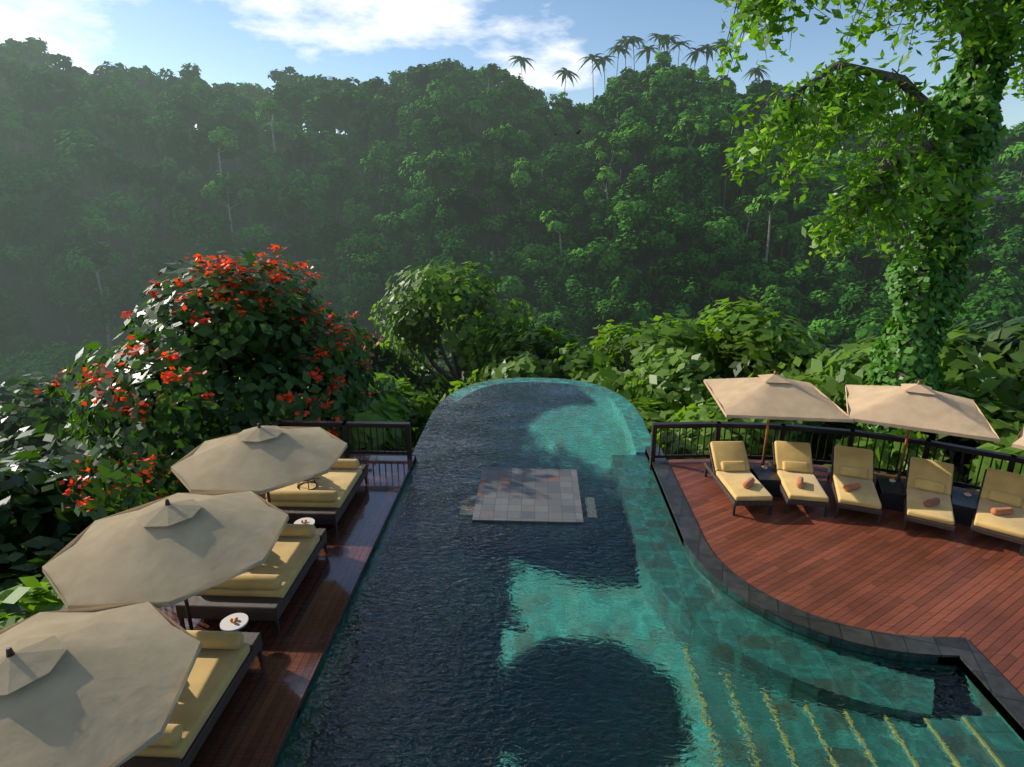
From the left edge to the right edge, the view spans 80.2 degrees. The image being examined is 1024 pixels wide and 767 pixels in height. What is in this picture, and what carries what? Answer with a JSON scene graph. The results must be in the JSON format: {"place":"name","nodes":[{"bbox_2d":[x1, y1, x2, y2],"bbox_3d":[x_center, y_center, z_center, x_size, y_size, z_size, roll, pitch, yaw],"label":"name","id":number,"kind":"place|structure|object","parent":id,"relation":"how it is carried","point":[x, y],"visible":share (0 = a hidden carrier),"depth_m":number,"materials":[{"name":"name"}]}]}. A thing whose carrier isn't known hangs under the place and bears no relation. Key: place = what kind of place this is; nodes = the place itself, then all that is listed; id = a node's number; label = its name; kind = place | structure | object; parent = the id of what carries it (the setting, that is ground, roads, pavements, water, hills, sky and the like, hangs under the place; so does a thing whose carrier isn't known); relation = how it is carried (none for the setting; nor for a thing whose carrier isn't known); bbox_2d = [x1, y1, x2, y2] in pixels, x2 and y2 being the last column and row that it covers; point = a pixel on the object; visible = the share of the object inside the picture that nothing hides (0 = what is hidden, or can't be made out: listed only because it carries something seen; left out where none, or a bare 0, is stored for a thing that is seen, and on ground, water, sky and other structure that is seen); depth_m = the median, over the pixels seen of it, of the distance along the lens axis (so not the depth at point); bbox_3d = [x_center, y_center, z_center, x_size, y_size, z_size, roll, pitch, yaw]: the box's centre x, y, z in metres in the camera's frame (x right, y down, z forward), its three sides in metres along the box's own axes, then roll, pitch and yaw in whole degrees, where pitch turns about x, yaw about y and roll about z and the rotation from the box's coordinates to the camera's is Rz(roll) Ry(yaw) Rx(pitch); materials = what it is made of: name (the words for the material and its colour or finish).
{"place":"outdoors","nodes":[
{"label":"outdoors","id":0,"kind":"place"},
{"bbox_2d":[0,36,1023,416],"bbox_3d":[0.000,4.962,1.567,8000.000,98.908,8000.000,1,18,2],"label":"terrain ground","id":1,"kind":"structure","parent":0,"point":[50,328],"depth_m":176.21,"materials":[{"name":"green plant"}]},
{"bbox_2d":[33,244,398,520],"bbox_3d":[-9.400,3.350,21.005,10.890,15.926,10.479,1,18,2],"label":"flowering bush","id":2,"kind":"object","parent":1,"relation":"on","point":[188,387],"visible":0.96,"depth_m":17.54,"materials":[{"name":"green plant"}]},
{"bbox_2d":[273,471,409,765],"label":"pool shell tiles","id":3,"kind":"object","parent":1,"relation":"on","point":[335,631],"visible":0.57,"depth_m":9.81,"materials":[{"name":"tile"}]},
{"bbox_2d":[273,378,1023,766],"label":"pool water","id":4,"kind":"structure","parent":3,"relation":"in","point":[617,628],"depth_m":9.35,"materials":[{"name":"teal liquid"}]},
{"bbox_2d":[472,468,583,523],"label":"pool platform","id":5,"kind":"structure","parent":4,"relation":"in","point":[528,495],"depth_m":14.14,"materials":[{"name":"grey tile"}]},
{"bbox_2d":[298,454,416,711],"bbox_3d":[-4.845,7.833,6.197,3.660,5.330,22.690,1,18,2],"label":"deck frame","id":6,"kind":"object","parent":1,"relation":"on","point":[379,455],"visible":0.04,"depth_m":16.11,"materials":[{"name":"black wood"}]},
{"bbox_2d":[156,455,414,766],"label":"deck","id":7,"kind":"structure","parent":6,"relation":"on","point":[254,723],"depth_m":9.69,"materials":[{"name":"brown wood"}]},
{"bbox_2d":[0,602,201,766],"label":"octagonal umbrella","id":8,"kind":"object","parent":7,"relation":"on","point":[102,686],"visible":1,"depth_m":5.82,"materials":[{"name":"beige fabric"}]},
{"bbox_2d":[42,491,288,629],"bbox_3d":[-4.833,2.843,8.899,2.987,2.560,2.987,1,18,2],"label":"octagonal umbrella","id":9,"kind":"object","parent":7,"relation":"on","point":[171,550],"visible":0.88,"depth_m":8.14,"materials":[{"name":"beige fabric"}]},
{"bbox_2d":[60,420,282,609],"bbox_3d":[-6.490,4.688,6.353,0.150,1.375,20.410,1,18,2],"label":"railing","id":10,"kind":"object","parent":7,"relation":"on","point":[277,423],"visible":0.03,"depth_m":15.59,"materials":[{"name":"black wood"}]},
{"bbox_2d":[119,630,262,766],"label":"daybed","id":11,"kind":"object","parent":7,"relation":"on","point":[223,663],"visible":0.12,"depth_m":7.81,"materials":[{"name":"fabric"}]},
{"bbox_2d":[220,613,248,631],"bbox_3d":[-4.229,3.801,9.311,0.400,0.485,0.400,1,18,2],"label":"round table","id":12,"kind":"object","parent":7,"relation":"on","point":[235,622],"visible":0.64,"depth_m":9.23,"materials":[{"name":"white"}]},
{"bbox_2d":[175,524,327,632],"bbox_3d":[-4.437,3.087,10.617,1.620,1.060,2.360,1,18,2],"label":"daybed","id":13,"kind":"object","parent":7,"relation":"on","point":[266,590],"visible":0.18,"depth_m":9.77,"materials":[{"name":"fabric"}]},
{"bbox_2d":[171,423,347,506],"bbox_3d":[-4.710,1.962,11.690,2.878,2.560,2.878,1,18,2],"label":"octagonal umbrella","id":14,"kind":"object","parent":7,"relation":"on","point":[259,459],"visible":0.87,"depth_m":10.90,"materials":[{"name":"beige fabric"}]},
{"bbox_2d":[294,517,314,524],"bbox_3d":[-4.107,2.929,12.074,0.400,0.485,0.400,1,18,2],"label":"round table","id":15,"kind":"object","parent":7,"relation":"on","point":[307,520],"visible":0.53,"depth_m":12.06,"materials":[{"name":"white"}]},
{"bbox_2d":[266,459,367,534],"bbox_3d":[-4.315,2.215,13.380,1.620,1.060,2.360,1,18,2],"label":"daybed","id":16,"kind":"object","parent":7,"relation":"on","point":[326,498],"visible":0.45,"depth_m":12.57,"materials":[{"name":"fabric"}]},
{"bbox_2d":[278,420,411,458],"bbox_3d":[-4.375,1.656,15.956,3.490,1.375,0.150,1,18,2],"label":"railing","id":17,"kind":"object","parent":7,"relation":"on","point":[344,425],"visible":0.76,"depth_m":15.79,"materials":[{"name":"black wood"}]},
{"bbox_2d":[0,258,1023,629],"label":"shrubs","id":18,"kind":"object","parent":1,"relation":"on","point":[652,372],"visible":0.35,"depth_m":25.95,"materials":[{"name":"green plant"}]},
{"bbox_2d":[508,33,899,102],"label":"palm trees","id":19,"kind":"object","parent":1,"relation":"on","point":[663,40],"visible":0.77,"depth_m":318.09,"materials":[{"name":"green plant"}]},
{"bbox_2d":[700,0,1023,444],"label":"vine tree","id":20,"kind":"object","parent":1,"relation":"on","point":[938,175],"visible":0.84,"depth_m":16.12,"materials":[{"name":"green plant"}]},
{"bbox_2d":[0,0,1023,133],"label":"sky","id":21,"kind":"structure","parent":0,"point":[231,41],"materials":[{"name":"blue"}]},
{"bbox_2d":[412,409,650,452],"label":"pool outer wall","id":22,"kind":"structure","parent":0,"point":[434,409],"depth_m":18.20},
{"bbox_2d":[645,446,1023,738],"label":"pool coping","id":23,"kind":"object","parent":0,"point":[997,685],"visible":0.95,"depth_m":9.65,"materials":[{"name":"grey stone"}]},
{"bbox_2d":[667,459,1023,697],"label":"deck","id":24,"kind":"structure","parent":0,"point":[864,570],"depth_m":11.37,"materials":[{"name":"brown wood"}]},
{"bbox_2d":[704,441,773,514],"bbox_3d":[5.169,2.088,13.926,0.860,0.972,2.020,0,18,-1],"label":"lounger","id":25,"kind":"object","parent":24,"relation":"on","point":[727,467],"visible":1,"depth_m":13.99,"materials":[{"name":"fabric"}]},
{"bbox_2d":[750,465,780,496],"bbox_3d":[5.918,2.240,14.239,0.480,0.495,0.780,2,18,5],"label":"side table","id":26,"kind":"object","parent":24,"relation":"on","point":[768,478],"visible":0.85,"depth_m":13.94,"materials":[{"name":"black wicker"}]},
{"bbox_2d":[704,371,853,466],"bbox_3d":[6.204,0.962,14.724,2.677,2.640,2.677,2,18,6],"label":"square umbrella","id":27,"kind":"object","parent":24,"relation":"on","point":[774,396],"visible":0.91,"depth_m":13.84,"materials":[{"name":"beige fabric"}]},
{"bbox_2d":[768,441,829,516],"bbox_3d":[6.544,2.095,13.906,0.860,0.972,2.020,3,18,11],"label":"lounger","id":28,"kind":"object","parent":24,"relation":"on","point":[791,464],"visible":0.97,"depth_m":13.95,"materials":[{"name":"fabric"}]},
{"bbox_2d":[649,421,1023,489],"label":"railing","id":29,"kind":"object","parent":24,"relation":"on","point":[853,433],"visible":0.68,"depth_m":15.17,"materials":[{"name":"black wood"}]},
{"bbox_2d":[827,445,882,524],"bbox_3d":[7.685,2.182,13.630,0.860,0.972,2.020,7,19,21],"label":"lounger","id":30,"kind":"object","parent":24,"relation":"on","point":[850,476],"visible":1,"depth_m":13.73,"materials":[{"name":"fabric"}]},
{"bbox_2d":[875,476,906,511],"bbox_3d":[8.470,2.436,13.618,0.480,0.495,0.780,7,19,22],"label":"side table","id":31,"kind":"object","parent":24,"relation":"on","point":[892,494],"visible":0.9,"depth_m":13.35,"materials":[{"name":"black wicker"}]},
{"bbox_2d":[845,380,999,483],"bbox_3d":[9.104,1.195,13.987,2.677,2.640,2.677,9,19,25],"label":"square umbrella","id":32,"kind":"object","parent":24,"relation":"on","point":[918,406],"visible":0.89,"depth_m":13.20,"materials":[{"name":"beige fabric"}]},
{"bbox_2d":[902,457,955,541],"bbox_3d":[8.931,2.377,13.011,0.860,0.972,2.020,10,20,30],"label":"lounger","id":33,"kind":"object","parent":24,"relation":"on","point":[928,485],"visible":0.99,"depth_m":13.07,"materials":[{"name":"fabric"}]},
{"bbox_2d":[951,490,978,526],"bbox_3d":[9.658,2.629,13.007,0.480,0.495,0.780,11,21,31],"label":"side table","id":34,"kind":"object","parent":24,"relation":"on","point":[964,505],"visible":0.67,"depth_m":12.77,"materials":[{"name":"black wicker"}]},
{"bbox_2d":[968,468,1023,555],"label":"lounger","id":35,"kind":"object","parent":24,"relation":"on","point":[999,513],"visible":0.99,"depth_m":12.49,"materials":[{"name":"fabric"}]},
{"bbox_2d":[1011,427,1023,449],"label":"square umbrella","id":36,"kind":"object","parent":24,"relation":"on","point":[1018,443],"visible":1,"depth_m":11.87,"materials":[{"name":"beige fabric"}]}
]}

